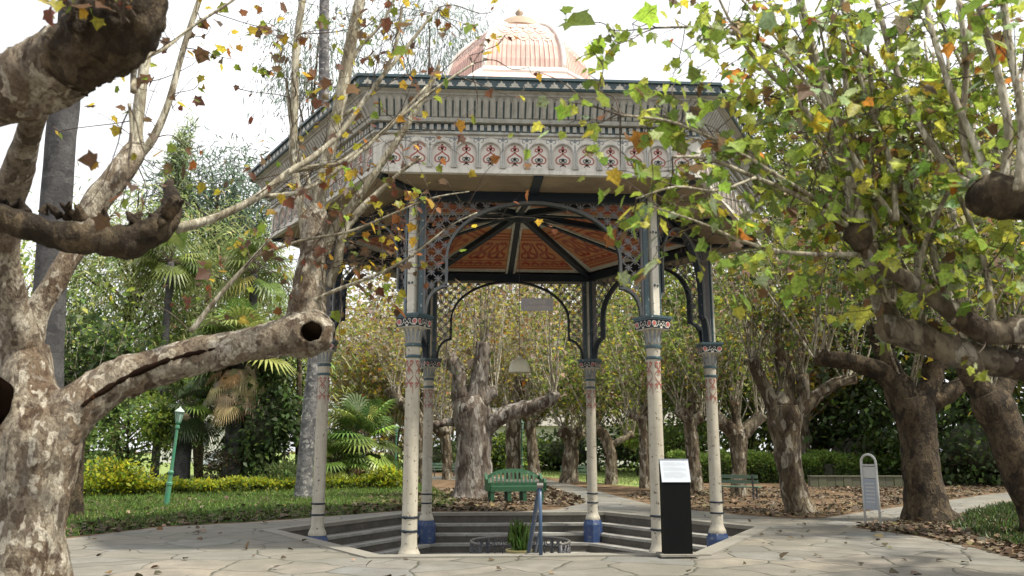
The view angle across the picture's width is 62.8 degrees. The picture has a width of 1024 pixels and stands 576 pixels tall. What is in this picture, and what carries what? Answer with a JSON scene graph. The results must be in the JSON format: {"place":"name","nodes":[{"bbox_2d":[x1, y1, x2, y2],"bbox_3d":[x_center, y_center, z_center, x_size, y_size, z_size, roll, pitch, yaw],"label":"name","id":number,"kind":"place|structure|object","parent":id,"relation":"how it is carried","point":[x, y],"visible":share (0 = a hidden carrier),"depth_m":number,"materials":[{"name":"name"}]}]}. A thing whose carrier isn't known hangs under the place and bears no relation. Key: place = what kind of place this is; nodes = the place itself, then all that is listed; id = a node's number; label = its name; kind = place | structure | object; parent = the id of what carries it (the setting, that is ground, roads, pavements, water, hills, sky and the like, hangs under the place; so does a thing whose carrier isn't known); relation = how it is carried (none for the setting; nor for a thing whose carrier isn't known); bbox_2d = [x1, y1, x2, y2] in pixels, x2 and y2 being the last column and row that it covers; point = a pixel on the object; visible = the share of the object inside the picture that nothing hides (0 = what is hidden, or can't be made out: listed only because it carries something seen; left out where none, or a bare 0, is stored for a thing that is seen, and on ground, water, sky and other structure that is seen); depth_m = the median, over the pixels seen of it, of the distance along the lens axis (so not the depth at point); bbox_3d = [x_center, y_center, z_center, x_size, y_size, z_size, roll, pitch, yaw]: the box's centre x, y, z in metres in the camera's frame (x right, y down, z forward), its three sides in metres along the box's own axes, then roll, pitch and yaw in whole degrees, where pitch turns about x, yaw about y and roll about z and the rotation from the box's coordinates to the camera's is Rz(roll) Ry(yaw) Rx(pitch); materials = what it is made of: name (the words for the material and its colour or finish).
{"place":"outdoors","nodes":[
{"label":"outdoors","id":0,"kind":"place"},
{"bbox_2d":[160,406,224,462],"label":"white house","id":1,"kind":"structure","parent":0,"point":[209,446],"depth_m":89.86,"materials":[{"name":"paint"}]},
{"bbox_2d":[90,453,403,478],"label":"distant lawn","id":2,"kind":"structure","parent":0,"point":[163,470],"depth_m":67.76,"materials":[{"name":"green plant"}]},
{"bbox_2d":[157,107,201,254],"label":"cypress tree","id":3,"kind":"object","parent":2,"relation":"on","point":[175,160],"visible":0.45,"depth_m":48.06,"materials":[{"name":"green plant"}]},
{"bbox_2d":[115,125,279,462],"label":"feathery tree","id":4,"kind":"object","parent":2,"relation":"on","point":[235,192],"visible":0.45,"depth_m":48.66,"materials":[{"name":"green plant"}]},
{"bbox_2d":[91,315,335,478],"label":"broadleaf tree","id":5,"kind":"object","parent":2,"relation":"on","point":[195,465],"visible":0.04,"depth_m":42.93,"materials":[{"name":"green plant"}]},
{"bbox_2d":[107,176,390,476],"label":"feathery tree","id":6,"kind":"object","parent":2,"relation":"on","point":[271,307],"visible":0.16,"depth_m":42.95,"materials":[{"name":"green plant"}]},
{"bbox_2d":[275,274,454,466],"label":"plane tree","id":7,"kind":"object","parent":2,"relation":"on","point":[345,383],"visible":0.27,"depth_m":58.76,"materials":[{"name":"green plant"}]},
{"bbox_2d":[288,266,494,464],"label":"broadleaf tree","id":8,"kind":"object","parent":2,"relation":"on","point":[400,445],"visible":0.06,"depth_m":77.30,"materials":[{"name":"green plant"}]},
{"bbox_2d":[329,275,493,470],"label":"plane tree","id":9,"kind":"object","parent":2,"relation":"on","point":[376,386],"visible":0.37,"depth_m":54.84,"materials":[{"name":"green plant"}]},
{"bbox_2d":[65,479,455,536],"bbox_3d":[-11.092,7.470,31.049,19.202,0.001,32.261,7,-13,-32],"label":"lawn","id":10,"kind":"structure","parent":0,"point":[231,520],"depth_m":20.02,"materials":[{"name":"green plant"}]},
{"bbox_2d":[20,191,144,461],"bbox_3d":[-20.670,1.249,34.432,9.770,13.751,8.985,10,-15,-41],"label":"broadleaf tree","id":11,"kind":"object","parent":10,"relation":"on","point":[25,266],"visible":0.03,"depth_m":34.95,"materials":[{"name":"green plant"}]},
{"bbox_2d":[64,294,174,516],"bbox_3d":[-9.774,2.698,19.234,2.776,5.238,2.937,-3,-11,15],"label":"garden tree","id":12,"kind":"object","parent":10,"relation":"on","point":[97,356],"visible":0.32,"depth_m":19.08,"materials":[{"name":"green plant"}]},
{"bbox_2d":[84,454,167,492],"bbox_3d":[-12.629,6.019,26.774,3.295,1.484,1.589,0,-11,0],"label":"shrub","id":13,"kind":"object","parent":10,"relation":"on","point":[117,474],"visible":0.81,"depth_m":26.70,"materials":[{"name":"yellow plant"}]},
{"bbox_2d":[65,309,208,475],"bbox_3d":[-18.662,4.676,36.544,10.353,7.844,8.420,0,-11,0],"label":"broadleaf tree","id":14,"kind":"object","parent":10,"relation":"on","point":[138,351],"visible":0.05,"depth_m":36.93,"materials":[{"name":"green plant"}]},
{"bbox_2d":[84,392,200,480],"bbox_3d":[-15.595,5.886,33.498,6.146,4.305,4.781,5,-12,-25],"label":"shrub","id":15,"kind":"object","parent":10,"relation":"on","point":[122,449],"visible":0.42,"depth_m":33.14,"materials":[{"name":"green plant"}]},
{"bbox_2d":[20,154,293,464],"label":"feathery tree","id":16,"kind":"object","parent":10,"relation":"on","point":[99,279],"visible":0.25,"depth_m":40.96,"materials":[{"name":"green plant"}]},
{"bbox_2d":[131,391,188,481],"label":"tree","id":17,"kind":"object","parent":10,"relation":"on","point":[154,431],"visible":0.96,"depth_m":31.45,"materials":[{"name":"green plant"}]},
{"bbox_2d":[125,231,214,478],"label":"fan palm","id":18,"kind":"object","parent":10,"relation":"on","point":[179,241],"visible":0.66,"depth_m":38.73,"materials":[{"name":"green plant"}]},
{"bbox_2d":[164,407,184,504],"bbox_3d":[-9.112,4.555,22.667,0.367,2.681,0.262,-4,-12,20],"label":"lamp post","id":19,"kind":"object","parent":10,"relation":"on","point":[179,412],"visible":0.99,"depth_m":22.62,"materials":[{"name":"green metal"}]},
{"bbox_2d":[140,372,224,479],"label":"fan palm","id":20,"kind":"object","parent":10,"relation":"on","point":[195,428],"visible":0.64,"depth_m":32.19,"materials":[{"name":"green plant"}]},
{"bbox_2d":[191,443,249,479],"bbox_3d":[-11.239,6.823,32.255,2.965,1.943,2.240,0,-11,0],"label":"shrub","id":21,"kind":"object","parent":10,"relation":"on","point":[218,460],"visible":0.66,"depth_m":32.02,"materials":[{"name":"green plant"}]},
{"bbox_2d":[188,297,275,477],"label":"fan palm","id":22,"kind":"object","parent":10,"relation":"on","point":[227,435],"visible":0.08,"depth_m":32.57,"materials":[{"name":"green plant"}]},
{"bbox_2d":[185,305,302,476],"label":"fan palm","id":23,"kind":"object","parent":10,"relation":"on","point":[237,377],"visible":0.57,"depth_m":32.17,"materials":[{"name":"green plant"}]},
{"bbox_2d":[84,473,418,496],"bbox_3d":[-9.003,6.945,29.564,12.602,0.865,1.402,7,-13,-34],"label":"hedge","id":24,"kind":"object","parent":10,"relation":"on","point":[233,483],"visible":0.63,"depth_m":28.52,"materials":[{"name":"green plant"}]},
{"bbox_2d":[209,235,294,477],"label":"fan palm","id":25,"kind":"object","parent":10,"relation":"on","point":[252,277],"visible":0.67,"depth_m":36.50,"materials":[{"name":"green plant"}]},
{"bbox_2d":[212,356,303,477],"bbox_3d":[-9.626,4.777,32.569,3.794,6.209,3.431,-8,-13,36],"label":"shrub","id":26,"kind":"object","parent":10,"relation":"on","point":[264,436],"visible":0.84,"depth_m":32.03,"materials":[{"name":"green plant"}]},
{"bbox_2d":[65,497,455,535],"bbox_3d":[-4.879,5.235,19.452,3.264,0.269,11.487,-9,-14,41],"label":"edging","id":27,"kind":"object","parent":10,"relation":"on","point":[180,516],"visible":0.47,"depth_m":18.11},
{"bbox_2d":[248,458,313,485],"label":"shrub","id":28,"kind":"object","parent":10,"relation":"on","point":[278,470],"visible":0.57,"depth_m":30.37,"materials":[{"name":"green plant"}]},
{"bbox_2d":[261,357,306,462],"bbox_3d":[-9.443,4.980,34.631,3.413,6.446,3.798,0,-11,0],"label":"shrub","id":29,"kind":"object","parent":10,"relation":"on","point":[304,369],"visible":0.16,"depth_m":34.55,"materials":[{"name":"green plant"}]},
{"bbox_2d":[294,0,329,498],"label":"royal palm","id":30,"kind":"object","parent":10,"relation":"on","point":[304,477],"visible":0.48,"depth_m":26.07,"materials":[{"name":"grey plant"}]},
{"bbox_2d":[227,0,408,464],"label":"feathery tree","id":31,"kind":"object","parent":10,"relation":"on","point":[299,361],"visible":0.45,"depth_m":35.97,"materials":[{"name":"green plant"}]},
{"bbox_2d":[313,429,375,478],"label":"fan palm","id":32,"kind":"object","parent":10,"relation":"on","point":[331,450],"visible":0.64,"depth_m":31.93,"materials":[{"name":"green plant"}]},
{"bbox_2d":[326,392,403,475],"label":"fan palm","id":33,"kind":"object","parent":10,"relation":"on","point":[372,424],"visible":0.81,"depth_m":33.10,"materials":[{"name":"green plant"}]},
{"bbox_2d":[357,463,402,487],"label":"shrub","id":34,"kind":"object","parent":10,"relation":"on","point":[389,471],"visible":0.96,"depth_m":31.56,"materials":[{"name":"yellow plant"}]},
{"bbox_2d":[352,313,467,482],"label":"plane tree","id":35,"kind":"object","parent":10,"relation":"on","point":[393,391],"visible":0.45,"depth_m":37.65,"materials":[{"name":"green plant"}]},
{"bbox_2d":[0,0,1023,451],"label":"sky","id":36,"kind":"structure","parent":0,"point":[223,110],"materials":[{"name":"white"}]},
{"bbox_2d":[437,465,638,486],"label":"lawn","id":37,"kind":"structure","parent":0,"point":[622,476],"depth_m":44.30,"materials":[{"name":"green plant"}]},
{"bbox_2d":[381,430,456,471],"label":"shrub","id":38,"kind":"object","parent":37,"relation":"on","point":[436,457],"visible":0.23,"depth_m":54.21,"materials":[{"name":"green plant"}]},
{"bbox_2d":[347,272,538,458],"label":"broadleaf tree","id":39,"kind":"object","parent":37,"relation":"on","point":[351,297],"visible":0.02,"depth_m":81.14,"materials":[{"name":"green plant"}]},
{"bbox_2d":[346,283,557,417],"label":"plane tree","id":40,"kind":"object","parent":37,"relation":"on","point":[468,319],"visible":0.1,"depth_m":56.45,"materials":[{"name":"green plant"}]},
{"bbox_2d":[452,430,550,474],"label":"shrub","id":41,"kind":"object","parent":37,"relation":"on","point":[498,458],"visible":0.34,"depth_m":50.38,"materials":[{"name":"green plant"}]},
{"bbox_2d":[439,284,581,433],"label":"broadleaf tree","id":42,"kind":"object","parent":37,"relation":"on","point":[500,307],"visible":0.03,"depth_m":85.75,"materials":[{"name":"green plant"}]},
{"bbox_2d":[453,289,581,436],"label":"plane tree","id":43,"kind":"object","parent":37,"relation":"on","point":[539,421],"visible":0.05,"depth_m":60.73,"materials":[{"name":"green plant"}]},
{"bbox_2d":[447,282,640,419],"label":"broadleaf tree","id":44,"kind":"object","parent":37,"relation":"on","point":[542,293],"visible":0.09,"depth_m":77.69,"materials":[{"name":"green plant"}]},
{"bbox_2d":[497,423,621,471],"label":"shrub","id":45,"kind":"object","parent":37,"relation":"on","point":[551,458],"visible":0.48,"depth_m":55.88,"materials":[{"name":"green plant"}]},
{"bbox_2d":[521,318,647,484],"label":"plane tree","id":46,"kind":"object","parent":37,"relation":"on","point":[609,444],"visible":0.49,"depth_m":36.12,"materials":[{"name":"green plant"}]},
{"bbox_2d":[510,285,665,469],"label":"plane tree","id":47,"kind":"object","parent":37,"relation":"on","point":[574,358],"visible":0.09,"depth_m":58.85,"materials":[{"name":"green plant"}]},
{"bbox_2d":[492,407,707,466],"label":"building","id":48,"kind":"structure","parent":37,"relation":"on","point":[549,428],"depth_m":71.01,"materials":[{"name":"white paint"}]},
{"bbox_2d":[532,271,720,406],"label":"broadleaf tree","id":49,"kind":"object","parent":37,"relation":"on","point":[615,305],"visible":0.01,"depth_m":81.58,"materials":[{"name":"green plant"}]},
{"bbox_2d":[562,282,692,421],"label":"plane tree","id":50,"kind":"object","parent":37,"relation":"on","point":[623,337],"visible":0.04,"depth_m":57.20,"materials":[{"name":"green plant"}]},
{"bbox_2d":[615,419,648,475],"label":"shrub","id":51,"kind":"object","parent":37,"relation":"on","point":[629,441],"visible":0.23,"depth_m":46.91,"materials":[{"name":"green plant"}]},
{"bbox_2d":[563,398,728,472],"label":"shrub","id":52,"kind":"object","parent":37,"relation":"on","point":[622,455],"visible":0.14,"depth_m":54.31,"materials":[{"name":"green plant"}]},
{"bbox_2d":[614,419,727,473],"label":"shrub","id":53,"kind":"object","parent":37,"relation":"on","point":[668,440],"visible":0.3,"depth_m":45.00,"materials":[{"name":"green plant"}]},
{"bbox_2d":[66,452,1023,559],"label":"ground","id":54,"kind":"structure","parent":0,"point":[619,490],"depth_m":23.81,"materials":[{"name":"brown soil"}]},
{"bbox_2d":[342,0,507,412],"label":"feathery tree","id":55,"kind":"object","parent":54,"relation":"on","point":[443,60],"visible":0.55,"depth_m":42.66,"materials":[{"name":"green plant"}]},
{"bbox_2d":[342,485,585,511],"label":"leaf litter","id":56,"kind":"object","parent":54,"relation":"on","point":[550,496],"visible":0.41,"depth_m":23.22,"materials":[{"name":"brown plant"}]},
{"bbox_2d":[366,283,581,499],"bbox_3d":[-1.151,1.962,26.473,7.562,9.429,4.980,-6,-12,27],"label":"plane tree","id":57,"kind":"object","parent":54,"relation":"on","point":[475,422],"visible":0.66,"depth_m":25.86,"materials":[{"name":"brown plant"}]},
{"bbox_2d":[484,469,546,502],"bbox_3d":[0.090,5.620,23.845,1.670,0.935,0.740,2,-11,-11],"label":"park bench","id":58,"kind":"object","parent":54,"relation":"on","point":[509,487],"visible":0.93,"depth_m":23.98,"materials":[{"name":"green paint"}]},
{"bbox_2d":[567,292,730,488],"bbox_3d":[4.864,3.893,33.014,6.176,8.068,5.348,5,-12,-23],"label":"plane tree","id":59,"kind":"object","parent":54,"relation":"on","point":[641,419],"visible":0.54,"depth_m":32.61,"materials":[{"name":"green plant"}]},
{"bbox_2d":[598,278,751,491],"bbox_3d":[6.058,3.414,30.727,5.496,8.148,4.408,0,-11,0],"label":"plane tree","id":60,"kind":"object","parent":54,"relation":"on","point":[688,415],"visible":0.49,"depth_m":30.23,"materials":[{"name":"green plant"}]},
{"bbox_2d":[598,242,773,433],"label":"plane tree","id":61,"kind":"object","parent":54,"relation":"on","point":[666,301],"visible":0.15,"depth_m":48.78,"materials":[{"name":"green plant"}]},
{"bbox_2d":[623,261,815,496],"bbox_3d":[7.050,2.633,27.385,5.957,8.431,4.787,2,-11,-12],"label":"plane tree","id":62,"kind":"object","parent":54,"relation":"on","point":[736,431],"visible":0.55,"depth_m":27.09,"materials":[{"name":"green plant"}]},
{"bbox_2d":[598,76,873,454],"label":"broadleaf tree","id":63,"kind":"object","parent":54,"relation":"on","point":[750,445],"visible":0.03,"depth_m":51.44,"materials":[{"name":"green plant"}]},
{"bbox_2d":[721,474,761,499],"bbox_3d":[6.771,5.979,25.245,1.360,0.752,0.504,-6,-12,29],"label":"park bench","id":64,"kind":"object","parent":54,"relation":"on","point":[752,481],"visible":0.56,"depth_m":25.01,"materials":[{"name":"metal"}]},
{"bbox_2d":[665,448,859,482],"bbox_3d":[11.352,8.206,38.621,8.283,1.732,2.999,0,-11,0],"label":"hedge","id":65,"kind":"object","parent":54,"relation":"on","point":[762,466],"visible":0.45,"depth_m":37.45,"materials":[{"name":"green plant"}]},
{"bbox_2d":[647,236,945,452],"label":"broadleaf tree","id":66,"kind":"object","parent":54,"relation":"on","point":[762,431],"visible":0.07,"depth_m":44.23,"materials":[{"name":"green plant"}]},
{"bbox_2d":[684,217,909,453],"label":"plane tree","id":67,"kind":"object","parent":54,"relation":"on","point":[809,417],"visible":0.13,"depth_m":40.97,"materials":[{"name":"green plant"}]},
{"bbox_2d":[694,189,910,513],"bbox_3d":[7.570,1.404,20.875,6.075,8.549,4.672,4,-12,-20],"label":"plane tree","id":68,"kind":"object","parent":54,"relation":"on","point":[787,412],"visible":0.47,"depth_m":20.30,"materials":[{"name":"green plant"}]},
{"bbox_2d":[623,482,1006,517],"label":"leaf litter","id":69,"kind":"object","parent":54,"relation":"on","point":[883,491],"visible":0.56,"depth_m":25.73,"materials":[{"name":"brown plant"}]},
{"bbox_2d":[695,16,980,438],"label":"broadleaf tree","id":70,"kind":"object","parent":54,"relation":"on","point":[781,139],"visible":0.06,"depth_m":47.03,"materials":[{"name":"green plant"}]},
{"bbox_2d":[741,366,938,449],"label":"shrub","id":71,"kind":"object","parent":54,"relation":"on","point":[837,417],"depth_m":45.17,"materials":[{"name":"green plant"}]},
{"bbox_2d":[684,7,1023,417],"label":"broadleaf tree","id":72,"kind":"object","parent":54,"relation":"on","point":[788,195],"visible":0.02,"depth_m":45.48,"materials":[{"name":"green plant"}]},
{"bbox_2d":[832,437,875,455],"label":"bush","id":73,"kind":"object","parent":54,"relation":"on","point":[835,448],"visible":0.09,"depth_m":41.45,"materials":[{"name":"green plant"}]},
{"bbox_2d":[807,475,903,487],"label":"garden wall","id":74,"kind":"structure","parent":54,"relation":"on","point":[850,481],"depth_m":32.87,"materials":[{"name":"stone"}]},
{"bbox_2d":[860,420,899,457],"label":"shrub","id":75,"kind":"object","parent":54,"relation":"on","point":[882,446],"visible":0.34,"depth_m":39.52,"materials":[{"name":"green plant"}]},
{"bbox_2d":[807,451,973,478],"bbox_3d":[18.172,8.548,39.925,10.196,1.645,2.540,6,-12,-27],"label":"hedge","id":76,"kind":"object","parent":54,"relation":"on","point":[838,467],"visible":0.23,"depth_m":37.43,"materials":[{"name":"green plant"}]},
{"bbox_2d":[773,221,1023,483],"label":"broadleaf tree","id":77,"kind":"object","parent":54,"relation":"on","point":[883,411],"visible":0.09,"depth_m":39.00,"materials":[{"name":"green plant"}]},
{"bbox_2d":[818,0,1023,424],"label":"broadleaf tree","id":78,"kind":"object","parent":54,"relation":"on","point":[1019,388],"visible":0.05,"depth_m":37.22,"materials":[{"name":"green plant"}]},
{"bbox_2d":[852,374,1023,485],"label":"shrub","id":79,"kind":"object","parent":54,"relation":"on","point":[964,446],"visible":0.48,"depth_m":34.53,"materials":[{"name":"green plant"}]},
{"bbox_2d":[855,514,1023,560],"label":"leaf litter","id":80,"kind":"object","parent":54,"relation":"on","point":[915,526],"visible":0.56,"depth_m":14.74,"materials":[{"name":"brown plant"}]},
{"bbox_2d":[860,115,1023,532],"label":"plane tree","id":81,"kind":"object","parent":54,"relation":"on","point":[995,411],"visible":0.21,"depth_m":14.62,"materials":[{"name":"brown plant"}]},
{"bbox_2d":[949,500,1023,546],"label":"rough grass","id":82,"kind":"structure","parent":54,"relation":"on","point":[1007,509],"depth_m":16.33,"materials":[{"name":"green plant"}]},
{"bbox_2d":[67,476,1023,575],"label":"paving","id":83,"kind":"structure","parent":0,"point":[215,552],"depth_m":11.75,"materials":[{"name":"grey stone"}]},
{"bbox_2d":[32,0,80,388],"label":"royal palm","id":84,"kind":"object","parent":83,"relation":"on","point":[57,181],"visible":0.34,"depth_m":13.36,"materials":[{"name":"grey plant"}]},
{"bbox_2d":[0,0,558,575],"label":"plane tree","id":85,"kind":"object","parent":83,"relation":"on","point":[78,52],"visible":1,"depth_m":6.65,"materials":[{"name":"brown plant"}]},
{"bbox_2d":[385,323,492,479],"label":"plane tree","id":86,"kind":"object","parent":83,"relation":"on","point":[446,450],"visible":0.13,"depth_m":41.55,"materials":[{"name":"brown plant"}]},
{"bbox_2d":[465,284,561,478],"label":"plane tree","id":87,"kind":"object","parent":83,"relation":"on","point":[513,442],"visible":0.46,"depth_m":42.47,"materials":[{"name":"green plant"}]},
{"bbox_2d":[260,511,770,558],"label":"kerb","id":88,"kind":"structure","parent":83,"relation":"on","point":[713,549],"depth_m":14.35,"materials":[{"name":"stone"}]},
{"bbox_2d":[290,515,745,553],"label":"sunken steps","id":89,"kind":"structure","parent":83,"relation":"in","point":[455,534],"depth_m":18.78,"materials":[{"name":"stone"}]},
{"bbox_2d":[249,8,778,553],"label":"pavilion","id":90,"kind":"structure","parent":89,"relation":"on","point":[517,244],"depth_m":13.72,"materials":[{"name":"paint"}]},
{"bbox_2d":[508,283,529,373],"bbox_3d":[0.144,0.144,16.670,0.427,3.076,0.427,0,-11,0],"label":"pendant lamp","id":91,"kind":"object","parent":90,"relation":"hanging from","point":[519,365],"visible":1,"depth_m":16.29,"materials":[{"name":"ceramic"}]},
{"bbox_2d":[521,298,552,310],"bbox_3d":[0.586,0.102,19.526,0.750,0.861,0.030,1,-11,-3],"label":"name board","id":92,"kind":"object","parent":90,"relation":"hanging from","point":[536,304],"visible":1,"depth_m":19.46,"materials":[{"name":"metal"}]},
{"bbox_2d":[506,517,531,552],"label":"potted plant","id":93,"kind":"object","parent":89,"relation":"on","point":[518,537],"visible":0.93,"depth_m":14.93,"materials":[{"name":"green plant"}]},
{"bbox_2d":[469,535,570,553],"bbox_3d":[0.154,5.177,15.970,1.929,0.774,1.578,0,-11,0],"label":"iron railing","id":94,"kind":"object","parent":89,"relation":"on","point":[564,546],"visible":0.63,"depth_m":16.43,"materials":[{"name":"black metal"}]},
{"bbox_2d":[527,483,542,554],"bbox_3d":[0.348,4.046,12.672,0.136,2.215,1.809,1,-11,-5],"label":"handrail","id":95,"kind":"object","parent":89,"relation":"on","point":[538,502],"visible":0.71,"depth_m":12.18,"materials":[{"name":"blue metal"}]},
{"bbox_2d":[487,292,576,479],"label":"plane tree","id":96,"kind":"object","parent":83,"relation":"on","point":[533,458],"visible":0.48,"depth_m":41.79,"materials":[{"name":"green plant"}]},
{"bbox_2d":[92,507,971,575],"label":"stray leaves","id":97,"kind":"object","parent":83,"relation":"on","point":[891,570],"visible":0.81,"depth_m":11.78,"materials":[{"name":"brown plant"}]},
{"bbox_2d":[504,316,635,482],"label":"plane tree","id":98,"kind":"object","parent":83,"relation":"on","point":[572,437],"visible":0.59,"depth_m":37.73,"materials":[{"name":"green plant"}]},
{"bbox_2d":[656,459,698,556],"bbox_3d":[2.325,3.109,11.928,0.530,1.331,0.380,0,-11,-2],"label":"information stand","id":99,"kind":"object","parent":83,"relation":"on","point":[675,509],"visible":1,"depth_m":11.83,"materials":[{"name":"metal"}]},
{"bbox_2d":[508,0,1023,381],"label":"plane tree","id":100,"kind":"object","parent":83,"relation":"on","point":[905,208],"visible":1,"depth_m":5.74,"materials":[{"name":"green plant"}]},
{"bbox_2d":[860,453,881,525],"bbox_3d":[7.049,3.992,16.494,0.048,1.458,0.377,7,-13,-31],"label":"hoop sign","id":101,"kind":"object","parent":83,"relation":"on","point":[870,494],"visible":0.93,"depth_m":16.50,"materials":[{"name":"grey metal"}]},
{"bbox_2d":[744,132,1023,523],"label":"plane tree","id":102,"kind":"object","parent":83,"relation":"on","point":[913,407],"visible":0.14,"depth_m":17.85,"materials":[{"name":"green plant"}]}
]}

